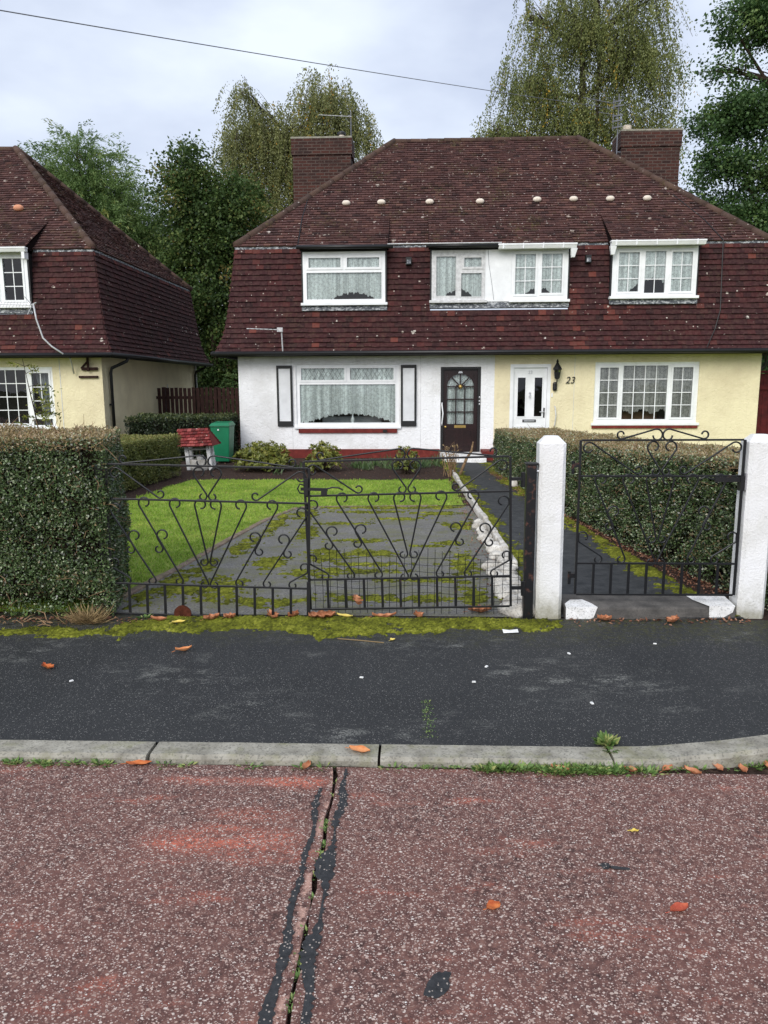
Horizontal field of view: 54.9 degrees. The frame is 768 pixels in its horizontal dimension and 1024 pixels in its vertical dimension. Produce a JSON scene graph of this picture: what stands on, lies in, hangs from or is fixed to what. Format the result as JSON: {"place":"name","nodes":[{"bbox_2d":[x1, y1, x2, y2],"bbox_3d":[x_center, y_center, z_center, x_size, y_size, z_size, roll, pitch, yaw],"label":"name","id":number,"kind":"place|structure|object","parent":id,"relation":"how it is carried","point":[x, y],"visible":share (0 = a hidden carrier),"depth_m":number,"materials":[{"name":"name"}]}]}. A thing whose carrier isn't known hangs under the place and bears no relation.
{"place":"outdoors","nodes":[
{"label":"outdoors","id":0,"kind":"place"},
{"bbox_2d":[50,602,115,626],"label":"dry grass","id":1,"kind":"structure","parent":0,"point":[87,618],"depth_m":5.10,"materials":[{"name":"plant"}]},
{"bbox_2d":[0,761,332,1023],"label":"road","id":2,"kind":"structure","parent":0,"point":[141,894],"depth_m":2.44,"materials":[{"name":"asphalt"}]},
{"bbox_2d":[121,760,151,764],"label":"fallen leaf","id":3,"kind":"object","parent":2,"relation":"on","point":[140,762],"visible":1,"depth_m":3.24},
{"bbox_2d":[258,788,321,1023],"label":"tar seal","id":4,"kind":"object","parent":2,"relation":"on","point":[266,1013],"visible":1,"depth_m":2.19,"materials":[{"name":"asphalt"}]},
{"bbox_2d":[302,760,310,769],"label":"fallen leaf","id":5,"kind":"object","parent":2,"relation":"on","point":[307,764],"visible":1,"depth_m":3.21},
{"bbox_2d":[0,478,465,611],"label":"lawn","id":6,"kind":"structure","parent":0,"point":[220,533],"depth_m":9.66,"materials":[{"name":"plant"}]},
{"bbox_2d":[287,771,337,1023],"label":"road joint bed","id":7,"kind":"object","parent":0,"point":[314,883],"depth_m":2.51,"materials":[{"name":"soil"}]},
{"bbox_2d":[103,506,534,616],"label":"driveway","id":8,"kind":"structure","parent":0,"point":[270,547],"depth_m":6.70,"materials":[{"name":"concrete"}]},
{"bbox_2d":[352,594,362,604],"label":"fallen leaf","id":9,"kind":"object","parent":8,"relation":"on","point":[357,599],"visible":0.99,"depth_m":5.25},
{"bbox_2d":[0,461,743,641],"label":"moss","id":10,"kind":"object","parent":8,"relation":"on","point":[339,622],"depth_m":5.68,"materials":[{"name":"plant"}]},
{"bbox_2d":[150,615,165,620],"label":"fallen leaf","id":11,"kind":"object","parent":10,"relation":"on","point":[159,618],"visible":1,"depth_m":5.14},
{"bbox_2d":[200,613,219,620],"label":"fallen leaf","id":12,"kind":"object","parent":10,"relation":"on","point":[212,616],"visible":1,"depth_m":5.15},
{"bbox_2d":[223,612,235,617],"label":"fallen leaf","id":13,"kind":"object","parent":10,"relation":"on","point":[230,615],"visible":1,"depth_m":5.17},
{"bbox_2d":[267,609,278,617],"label":"fallen leaf","id":14,"kind":"object","parent":10,"relation":"on","point":[269,613],"visible":1,"depth_m":5.19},
{"bbox_2d":[287,610,298,617],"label":"fallen leaf","id":15,"kind":"object","parent":10,"relation":"on","point":[295,613],"visible":1,"depth_m":5.20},
{"bbox_2d":[308,610,335,617],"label":"fallen leaf","id":16,"kind":"object","parent":10,"relation":"on","point":[324,614],"visible":0.98,"depth_m":5.22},
{"bbox_2d":[370,612,395,616],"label":"fallen leaf","id":17,"kind":"object","parent":10,"relation":"on","point":[385,614],"visible":1,"depth_m":5.18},
{"bbox_2d":[465,605,491,611],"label":"fallen leaf","id":18,"kind":"object","parent":8,"relation":"on","point":[479,610],"visible":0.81,"depth_m":5.28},
{"bbox_2d":[472,522,485,528],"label":"edging stone","id":19,"kind":"object","parent":8,"relation":"on","point":[475,525],"visible":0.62,"depth_m":8.43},
{"bbox_2d":[476,533,492,539],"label":"edging stone","id":20,"kind":"object","parent":8,"relation":"on","point":[481,536],"visible":0.56,"depth_m":7.77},
{"bbox_2d":[481,560,498,568],"bbox_3d":[0.944,0.469,6.597,0.178,0.072,0.126,-4,10,-19],"label":"edging stone","id":21,"kind":"object","parent":8,"relation":"on","point":[483,565],"visible":0.59,"depth_m":6.55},
{"bbox_2d":[485,544,501,552],"bbox_3d":[1.088,0.360,7.201,0.201,0.097,0.180,1,10,7],"label":"edging stone","id":22,"kind":"object","parent":8,"relation":"on","point":[496,547],"visible":0.52,"depth_m":7.16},
{"bbox_2d":[486,566,501,574],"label":"edging stone","id":23,"kind":"object","parent":8,"relation":"on","point":[494,571],"visible":0.48,"depth_m":6.34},
{"bbox_2d":[489,550,501,558],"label":"edging stone","id":24,"kind":"object","parent":8,"relation":"on","point":[494,552],"visible":0.55,"depth_m":6.95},
{"bbox_2d":[490,572,506,583],"bbox_3d":[0.950,0.543,6.111,0.157,0.097,0.209,4,10,22],"label":"edging stone","id":25,"kind":"object","parent":8,"relation":"on","point":[497,579],"visible":0.27,"depth_m":6.05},
{"bbox_2d":[493,580,508,586],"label":"edging stone","id":26,"kind":"object","parent":8,"relation":"on","point":[499,582],"visible":0.27,"depth_m":5.87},
{"bbox_2d":[496,553,507,561],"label":"edging stone","id":27,"kind":"object","parent":8,"relation":"on","point":[499,558],"visible":0.28,"depth_m":6.76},
{"bbox_2d":[493,583,516,598],"bbox_3d":[0.939,0.614,5.714,0.177,0.099,0.220,-2,10,-12],"label":"edging stone","id":28,"kind":"object","parent":8,"relation":"on","point":[498,588],"visible":0.48,"depth_m":5.67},
{"bbox_2d":[498,559,517,568],"bbox_3d":[1.099,0.469,6.580,0.212,0.086,0.150,7,12,38],"label":"edging stone","id":29,"kind":"object","parent":8,"relation":"on","point":[504,560],"visible":0.27,"depth_m":6.54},
{"bbox_2d":[499,565,517,574],"bbox_3d":[1.069,0.505,6.376,0.168,0.084,0.197,2,10,14],"label":"edging stone","id":30,"kind":"object","parent":8,"relation":"on","point":[506,569],"visible":0.52,"depth_m":6.34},
{"bbox_2d":[497,601,521,617],"bbox_3d":[0.933,0.683,5.282,0.226,0.110,0.217,-5,11,-28],"label":"edging stone","id":31,"kind":"object","parent":8,"relation":"on","point":[514,610],"visible":0.61,"depth_m":5.21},
{"bbox_2d":[502,594,520,602],"bbox_3d":[0.952,0.652,5.505,0.134,0.073,0.174,7,12,37],"label":"edging stone","id":32,"kind":"object","parent":8,"relation":"on","point":[514,597],"visible":0.29,"depth_m":5.47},
{"bbox_2d":[505,579,520,585],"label":"edging stone","id":33,"kind":"object","parent":8,"relation":"on","point":[514,581],"visible":0.23,"depth_m":5.90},
{"bbox_2d":[0,613,767,747],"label":"pavement","id":34,"kind":"structure","parent":0,"point":[681,682],"depth_m":4.01,"materials":[{"name":"asphalt"}]},
{"bbox_2d":[0,610,77,625],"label":"hedge clippings","id":35,"kind":"object","parent":34,"relation":"on","point":[47,621],"visible":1,"depth_m":5.08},
{"bbox_2d":[42,662,53,668],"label":"fallen leaf","id":36,"kind":"object","parent":34,"relation":"on","point":[48,666],"visible":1,"depth_m":4.29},
{"bbox_2d":[94,464,111,614],"bbox_3d":[-1.976,0.216,5.224,0.053,1.110,0.050,0,10,2],"label":"gate post","id":37,"kind":"object","parent":34,"relation":"on","point":[101,553],"visible":0.16,"depth_m":5.20,"materials":[{"name":"black metal"}]},
{"bbox_2d":[104,455,342,616],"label":"iron gate","id":38,"kind":"structure","parent":37,"relation":"attached to","point":[182,610],"depth_m":5.14,"materials":[{"name":"black metal"}]},
{"bbox_2d":[172,645,191,651],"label":"fallen leaf","id":39,"kind":"object","parent":34,"relation":"on","point":[185,648],"visible":1,"depth_m":4.55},
{"bbox_2d":[338,638,383,642],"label":"twig","id":40,"kind":"object","parent":34,"relation":"on","point":[361,640],"visible":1,"depth_m":4.71,"materials":[{"name":"wood"}]},
{"bbox_2d":[502,629,517,632],"bbox_3d":[0.833,0.782,4.868,0.102,0.014,0.044,-1,10,-3],"label":"paper scrap","id":41,"kind":"object","parent":34,"relation":"on","point":[510,631],"visible":1,"depth_m":4.86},
{"bbox_2d":[522,462,538,618],"bbox_3d":[1.012,0.217,5.107,0.108,1.120,0.088,0,10,2],"label":"gate post","id":42,"kind":"object","parent":34,"relation":"on","point":[532,470],"visible":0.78,"depth_m":5.07,"materials":[{"name":"black metal"}]},
{"bbox_2d":[302,447,525,610],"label":"iron gate","id":43,"kind":"structure","parent":42,"relation":"attached to","point":[522,478],"depth_m":5.09,"materials":[{"name":"metal"}]},
{"bbox_2d":[313,550,522,613],"bbox_3d":[0.253,0.489,5.209,1.500,0.496,0.074,0,10,2],"label":"wire mesh","id":44,"kind":"object","parent":43,"relation":"attached to","point":[396,570],"visible":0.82,"depth_m":5.22,"materials":[{"name":"black paint"}]},
{"bbox_2d":[597,614,611,620],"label":"fallen leaf","id":45,"kind":"object","parent":34,"relation":"on","point":[605,617],"visible":1,"depth_m":5.09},
{"bbox_2d":[664,615,678,624],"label":"fallen leaf","id":46,"kind":"object","parent":34,"relation":"on","point":[672,619],"visible":1,"depth_m":5.04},
{"bbox_2d":[0,456,767,619],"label":"soil bed","id":47,"kind":"object","parent":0,"point":[351,473],"visible":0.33,"depth_m":13.21,"materials":[{"name":"soil"}]},
{"bbox_2d":[0,414,138,617],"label":"clipped hedge","id":48,"kind":"object","parent":47,"relation":"on","point":[50,530],"visible":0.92,"depth_m":5.17,"materials":[{"name":"green plant"}]},
{"bbox_2d":[118,433,182,490],"bbox_3d":[-4.912,-0.511,10.171,2.145,0.880,7.140,0,10,2],"label":"clipped hedge","id":49,"kind":"object","parent":47,"relation":"on","point":[138,447],"visible":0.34,"depth_m":12.41,"materials":[{"name":"green plant"}]},
{"bbox_2d":[123,411,240,461],"bbox_3d":[-4.518,-1.722,16.764,2.405,1.071,1.278,0,10,2],"label":"clipped hedge","id":50,"kind":"object","parent":47,"relation":"on","point":[149,423],"visible":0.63,"depth_m":16.28,"materials":[{"name":"green plant"}]},
{"bbox_2d":[177,428,220,470],"bbox_3d":[-3.682,-1.246,14.598,0.780,0.826,0.687,0,10,2],"label":"wishing well","id":51,"kind":"object","parent":47,"relation":"on","point":[200,437],"visible":0.89,"depth_m":14.46,"materials":[{"name":"red paint"}]},
{"bbox_2d":[209,421,236,461],"bbox_3d":[-3.463,-1.504,15.945,0.445,0.880,0.572,0,10,2],"label":"wheelie bin","id":52,"kind":"object","parent":47,"relation":"on","point":[223,432],"visible":0.89,"depth_m":15.73,"materials":[{"name":"green plastic"}]},
{"bbox_2d":[231,440,293,471],"bbox_3d":[-2.356,-1.099,14.403,1.303,0.644,1.085,0,10,2],"label":"shrub","id":53,"kind":"object","parent":47,"relation":"on","point":[274,454],"visible":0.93,"depth_m":14.16,"materials":[{"name":"green plant"}]},
{"bbox_2d":[90,505,437,611],"bbox_3d":[-1.359,0.255,8.119,1.614,0.042,5.586,5,11,30],"label":"lawn edging","id":54,"kind":"object","parent":47,"relation":"on","point":[135,589],"visible":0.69,"depth_m":7.29,"materials":[{"name":"grey concrete"}]},
{"bbox_2d":[305,440,343,471],"bbox_3d":[-1.162,-1.085,14.289,0.818,0.641,0.796,0,10,2],"label":"shrub","id":55,"kind":"object","parent":47,"relation":"on","point":[320,447],"visible":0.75,"depth_m":14.14,"materials":[{"name":"green plant"}]},
{"bbox_2d":[273,453,447,475],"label":"bed plants","id":56,"kind":"object","parent":47,"relation":"on","point":[426,464],"visible":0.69,"depth_m":14.64,"materials":[{"name":"green plant"}]},
{"bbox_2d":[391,445,419,474],"bbox_3d":[0.396,-0.964,13.770,0.546,0.564,0.604,0,10,2],"label":"shrub","id":57,"kind":"object","parent":47,"relation":"on","point":[405,468],"visible":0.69,"depth_m":13.74,"materials":[{"name":"green plant"}]},
{"bbox_2d":[442,442,473,476],"bbox_3d":[1.271,-0.954,13.361,0.572,0.635,0.431,-8,12,-38],"label":"dead shrub","id":58,"kind":"object","parent":47,"relation":"on","point":[451,466],"visible":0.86,"depth_m":13.31,"materials":[{"name":"brown plant"}]},
{"bbox_2d":[452,470,517,564],"bbox_3d":[1.218,-0.162,10.277,0.088,0.101,7.598,0,10,1],"label":"path edging","id":59,"kind":"object","parent":47,"relation":"on","point":[483,516],"visible":0.65,"depth_m":8.76,"materials":[{"name":"white paint"}]},
{"bbox_2d":[491,424,767,595],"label":"clipped hedge","id":60,"kind":"object","parent":47,"relation":"on","point":[519,445],"visible":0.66,"depth_m":7.07,"materials":[{"name":"green plant"}]},
{"bbox_2d":[729,434,767,618],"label":"gate post","id":61,"kind":"object","parent":47,"relation":"on","point":[747,599],"visible":0.89,"depth_m":5.07,"materials":[{"name":"concrete"}]},
{"bbox_2d":[567,428,747,595],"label":"iron gate","id":62,"kind":"structure","parent":61,"relation":"attached to","point":[741,480],"depth_m":5.10,"materials":[{"name":"black metal"}]},
{"bbox_2d":[764,568,767,609],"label":"clipped hedge","id":63,"kind":"object","parent":47,"relation":"on","point":[766,592],"visible":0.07,"depth_m":5.37,"materials":[{"name":"green plant"}]},
{"bbox_2d":[0,0,767,312],"label":"sky","id":64,"kind":"structure","parent":0,"point":[148,90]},
{"bbox_2d":[291,767,767,1023],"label":"road","id":65,"kind":"structure","parent":0,"point":[430,863],"depth_m":2.38,"materials":[{"name":"asphalt"}]},
{"bbox_2d":[298,768,348,1023],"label":"tar seal","id":66,"kind":"object","parent":65,"relation":"on","point":[324,865],"visible":1,"depth_m":2.27,"materials":[{"name":"asphalt"}]},
{"bbox_2d":[1,612,767,1013],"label":"kerb weeds","id":67,"kind":"object","parent":65,"relation":"on","point":[605,740],"visible":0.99,"depth_m":3.19,"materials":[{"name":"green plant"}]},
{"bbox_2d":[424,971,450,998],"bbox_3d":[0.151,1.304,2.043,0.062,0.001,0.104,3,10,20],"label":"tar patch","id":68,"kind":"object","parent":65,"relation":"on","point":[437,984],"visible":1,"depth_m":2.04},
{"bbox_2d":[147,742,767,774],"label":"gutter dirt","id":69,"kind":"structure","parent":65,"relation":"on","point":[753,771],"depth_m":3.19,"materials":[{"name":"soil"}]},
{"bbox_2d":[659,764,672,772],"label":"fallen leaf","id":70,"kind":"object","parent":69,"relation":"on","point":[667,768],"visible":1,"depth_m":3.18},
{"bbox_2d":[682,765,701,773],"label":"fallen leaf","id":71,"kind":"object","parent":69,"relation":"on","point":[693,770],"visible":1,"depth_m":3.15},
{"bbox_2d":[738,763,747,772],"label":"fallen leaf","id":72,"kind":"object","parent":69,"relation":"on","point":[742,768],"visible":1,"depth_m":3.17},
{"bbox_2d":[483,900,499,909],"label":"fallen leaf","id":73,"kind":"object","parent":65,"relation":"on","point":[492,904],"visible":1,"depth_m":2.35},
{"bbox_2d":[599,863,610,868],"bbox_3d":[0.761,1.217,2.542,0.037,0.001,0.034,-3,10,-15],"label":"tar patch","id":74,"kind":"object","parent":65,"relation":"on","point":[605,865],"visible":1,"depth_m":2.54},
{"bbox_2d":[610,866,630,869],"bbox_3d":[0.807,1.218,2.531,0.071,0.001,0.017,1,10,8],"label":"tar patch","id":75,"kind":"object","parent":65,"relation":"on","point":[619,867],"visible":1,"depth_m":2.53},
{"bbox_2d":[665,902,688,912],"bbox_3d":[0.920,1.244,2.320,0.084,0.022,0.036,-3,10,-17],"label":"fallen leaf","id":76,"kind":"object","parent":65,"relation":"on","point":[678,906],"visible":1,"depth_m":2.33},
{"bbox_2d":[447,462,742,617],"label":"garden path","id":77,"kind":"structure","parent":0,"point":[487,480],"depth_m":7.17,"materials":[{"name":"asphalt"}]},
{"bbox_2d":[0,461,750,625],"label":"leaf litter","id":78,"kind":"object","parent":77,"relation":"on","point":[608,538],"visible":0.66,"depth_m":6.23,"materials":[{"name":"plant"}]},
{"bbox_2d":[533,435,565,618],"bbox_3d":[1.144,0.121,5.137,0.185,1.298,0.181,0,10,2],"label":"gate post","id":79,"kind":"object","parent":77,"relation":"on","point":[550,502],"visible":0.94,"depth_m":5.05,"materials":[{"name":"paint"}]},
{"bbox_2d":[561,594,735,618],"bbox_3d":[1.861,0.687,5.263,1.190,0.134,0.300,0,10,2],"label":"threshold step","id":80,"kind":"object","parent":77,"relation":"on","point":[574,606],"visible":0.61,"depth_m":5.16,"materials":[{"name":"grey concrete"}]},
{"label":"rough grass","id":81,"kind":"structure","parent":0,"visible":0},
{"bbox_2d":[7,359,61,427],"bbox_3d":[-6.650,-1.846,14.210,1.011,2.162,0.589,0,10,2],"label":"sapling","id":82,"kind":"object","parent":81,"relation":"on","point":[47,405],"visible":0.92,"depth_m":14.11,"materials":[{"name":"green plant"}]},
{"label":"rough grass","id":83,"kind":"structure","parent":0,"visible":0},
{"bbox_2d":[0,145,212,438],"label":"semi detached house","id":84,"kind":"structure","parent":83,"relation":"on","point":[115,313],"depth_m":17.29,"materials":[{"name":"tile"}]},
{"bbox_2d":[0,253,32,307],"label":"window","id":85,"kind":"structure","parent":84,"relation":"in","point":[3,294],"depth_m":16.46,"materials":[{"name":"white plastic"}]},
{"bbox_2d":[0,367,58,428],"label":"window","id":86,"kind":"structure","parent":84,"relation":"in","point":[42,370],"depth_m":17.11,"materials":[{"name":"white plastic"}]},
{"bbox_2d":[0,297,74,373],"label":"drainpipe","id":87,"kind":"object","parent":84,"relation":"attached to","point":[44,339],"visible":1,"depth_m":16.22,"materials":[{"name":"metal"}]},
{"bbox_2d":[17,118,232,382],"bbox_3d":[-11.698,-9.798,31.030,11.423,12.309,6.728,0,10,2],"label":"willow tree","id":88,"kind":"object","parent":83,"relation":"on","point":[113,201],"visible":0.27,"depth_m":29.85,"materials":[{"name":"green plant"}]},
{"bbox_2d":[156,387,239,444],"bbox_3d":[-4.606,-2.585,20.142,3.150,1.620,0.150,0,10,2],"label":"picket fence","id":89,"kind":"object","parent":83,"relation":"on","point":[166,397],"visible":0.27,"depth_m":20.01,"materials":[{"name":"wood"}]},
{"bbox_2d":[138,129,284,412],"bbox_3d":[-6.555,-9.029,29.300,7.560,11.310,5.181,0,10,2],"label":"sycamore tree","id":90,"kind":"object","parent":83,"relation":"on","point":[207,212],"visible":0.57,"depth_m":28.29,"materials":[{"name":"green plant"}]},
{"bbox_2d":[208,370,240,441],"bbox_3d":[-4.396,-3.107,21.768,2.171,2.166,1.717,0,10,2],"label":"garden bush","id":91,"kind":"object","parent":83,"relation":"on","point":[229,383],"visible":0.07,"depth_m":21.55,"materials":[{"name":"green plant"}]},
{"bbox_2d":[209,61,384,234],"bbox_3d":[-3.605,-11.531,32.617,9.338,15.106,4.960,0,10,2],"label":"weeping birch","id":92,"kind":"object","parent":83,"relation":"on","point":[257,145],"visible":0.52,"depth_m":31.28,"materials":[{"name":"green plant"}]},
{"bbox_2d":[469,0,697,189],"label":"weeping birch","id":93,"kind":"object","parent":83,"relation":"on","point":[584,36],"visible":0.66,"depth_m":30.42,"materials":[{"name":"green plant"}]},
{"bbox_2d":[668,0,767,232],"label":"sycamore tree","id":94,"kind":"object","parent":83,"relation":"on","point":[741,114],"visible":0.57,"depth_m":23.50,"materials":[{"name":"green plant"}]},
{"bbox_2d":[760,355,767,373],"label":"background trees","id":95,"kind":"object","parent":83,"relation":"on","point":[763,362],"visible":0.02,"depth_m":34.03,"materials":[{"name":"green plant"}]},
{"label":"ground","id":96,"kind":"structure","parent":0,"visible":0},
{"bbox_2d":[0,735,767,770],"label":"kerb","id":97,"kind":"structure","parent":96,"relation":"on","point":[732,753],"depth_m":3.27,"materials":[{"name":"concrete"}]},
{"bbox_2d":[345,745,369,752],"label":"fallen leaf","id":98,"kind":"object","parent":97,"relation":"on","point":[360,748],"visible":1,"depth_m":3.29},
{"bbox_2d":[210,125,767,462],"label":"semi detached house","id":99,"kind":"structure","parent":96,"relation":"on","point":[633,257],"depth_m":16.42,"materials":[{"name":"tile"}]},
{"bbox_2d":[247,327,282,350],"bbox_3d":[-2.590,-3.754,16.090,0.782,0.501,0.230,0,10,2],"label":"tv aerial","id":100,"kind":"object","parent":99,"relation":"attached to","point":[279,329],"visible":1,"depth_m":16.06,"materials":[{"name":"metal"}]},
{"bbox_2d":[301,251,387,305],"bbox_3d":[-0.873,-5.090,16.132,1.900,1.135,0.135,0,10,2],"label":"window","id":101,"kind":"structure","parent":99,"relation":"in","point":[326,275],"depth_m":16.17,"materials":[{"name":"white plastic"}]},
{"bbox_2d":[295,364,400,428],"bbox_3d":[-0.827,-2.613,16.773,2.430,1.435,0.136,0,10,2],"label":"window","id":102,"kind":"structure","parent":99,"relation":"in","point":[372,390],"depth_m":16.81,"materials":[{"name":"white plastic"}]},
{"bbox_2d":[322,416,381,422],"bbox_3d":[-0.732,-1.960,17.694,1.695,0.670,0.750,0,10,2],"label":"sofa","id":103,"kind":"object","parent":99,"relation":"in","point":[338,419],"visible":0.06,"depth_m":17.29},
{"bbox_2d":[429,250,486,303],"bbox_3d":[1.610,-5.098,16.023,1.250,1.105,0.135,0,10,2],"label":"window","id":104,"kind":"structure","parent":99,"relation":"in","point":[452,270],"depth_m":16.05,"materials":[{"name":"white paint"}]},
{"bbox_2d":[443,370,477,451],"bbox_3d":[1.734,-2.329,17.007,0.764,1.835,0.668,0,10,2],"label":"door","id":105,"kind":"structure","parent":99,"relation":"in","point":[459,386],"depth_m":16.79,"materials":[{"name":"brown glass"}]},
{"bbox_2d":[512,368,546,430],"bbox_3d":[3.276,-2.304,16.659,0.744,1.857,0.091,0,10,2],"label":"door","id":106,"kind":"structure","parent":99,"relation":"in","point":[530,384],"depth_m":16.63,"materials":[{"name":"white plastic"}]},
{"bbox_2d":[508,249,569,302],"bbox_3d":[3.358,-5.093,15.947,1.310,1.105,0.135,0,10,2],"label":"window","id":107,"kind":"structure","parent":99,"relation":"in","point":[536,269],"depth_m":15.97,"materials":[{"name":"white plastic"}]},
{"bbox_2d":[553,359,561,390],"bbox_3d":[3.825,-3.033,16.360,0.191,0.690,0.270,0,10,2],"label":"wall lantern","id":108,"kind":"object","parent":99,"relation":"attached to","point":[557,368],"depth_m":16.28,"materials":[{"name":"black plastic"}]},
{"bbox_2d":[583,94,623,153],"bbox_3d":[5.437,-9.609,18.441,1.047,1.550,0.130,-2,10,-8],"label":"tv aerial","id":109,"kind":"object","parent":99,"relation":"attached to","point":[618,115],"visible":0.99,"depth_m":18.41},
{"bbox_2d":[0,10,615,108],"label":"overhead cable","id":110,"kind":"object","parent":109,"relation":"attached to","point":[267,55],"visible":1,"depth_m":9.75,"materials":[{"name":"rubber"}]},
{"bbox_2d":[621,411,656,418],"bbox_3d":[5.818,-1.975,17.305,1.175,0.770,0.750,0,10,2],"label":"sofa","id":111,"kind":"object","parent":99,"relation":"in","point":[636,415],"visible":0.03,"depth_m":16.89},
{"bbox_2d":[591,362,699,425],"bbox_3d":[5.831,-2.634,16.480,2.380,1.395,0.135,0,10,2],"label":"window","id":112,"kind":"structure","parent":99,"relation":"in","point":[672,387],"depth_m":16.51,"materials":[{"name":"white plastic"}]},
{"bbox_2d":[608,246,698,298],"bbox_3d":[5.796,-5.126,15.836,1.890,1.085,0.135,0,10,2],"label":"window","id":113,"kind":"structure","parent":99,"relation":"in","point":[676,266],"depth_m":15.86,"materials":[{"name":"white plastic"}]},
{"bbox_2d":[756,371,767,433],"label":"side gate","id":114,"kind":"structure","parent":99,"relation":"attached to","point":[762,421],"depth_m":17.17,"materials":[{"name":"wood"}]},
{"bbox_2d":[761,353,767,369],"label":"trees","id":115,"kind":"object","parent":99,"relation":"attached to","point":[765,363],"visible":0.97,"depth_m":16.27,"materials":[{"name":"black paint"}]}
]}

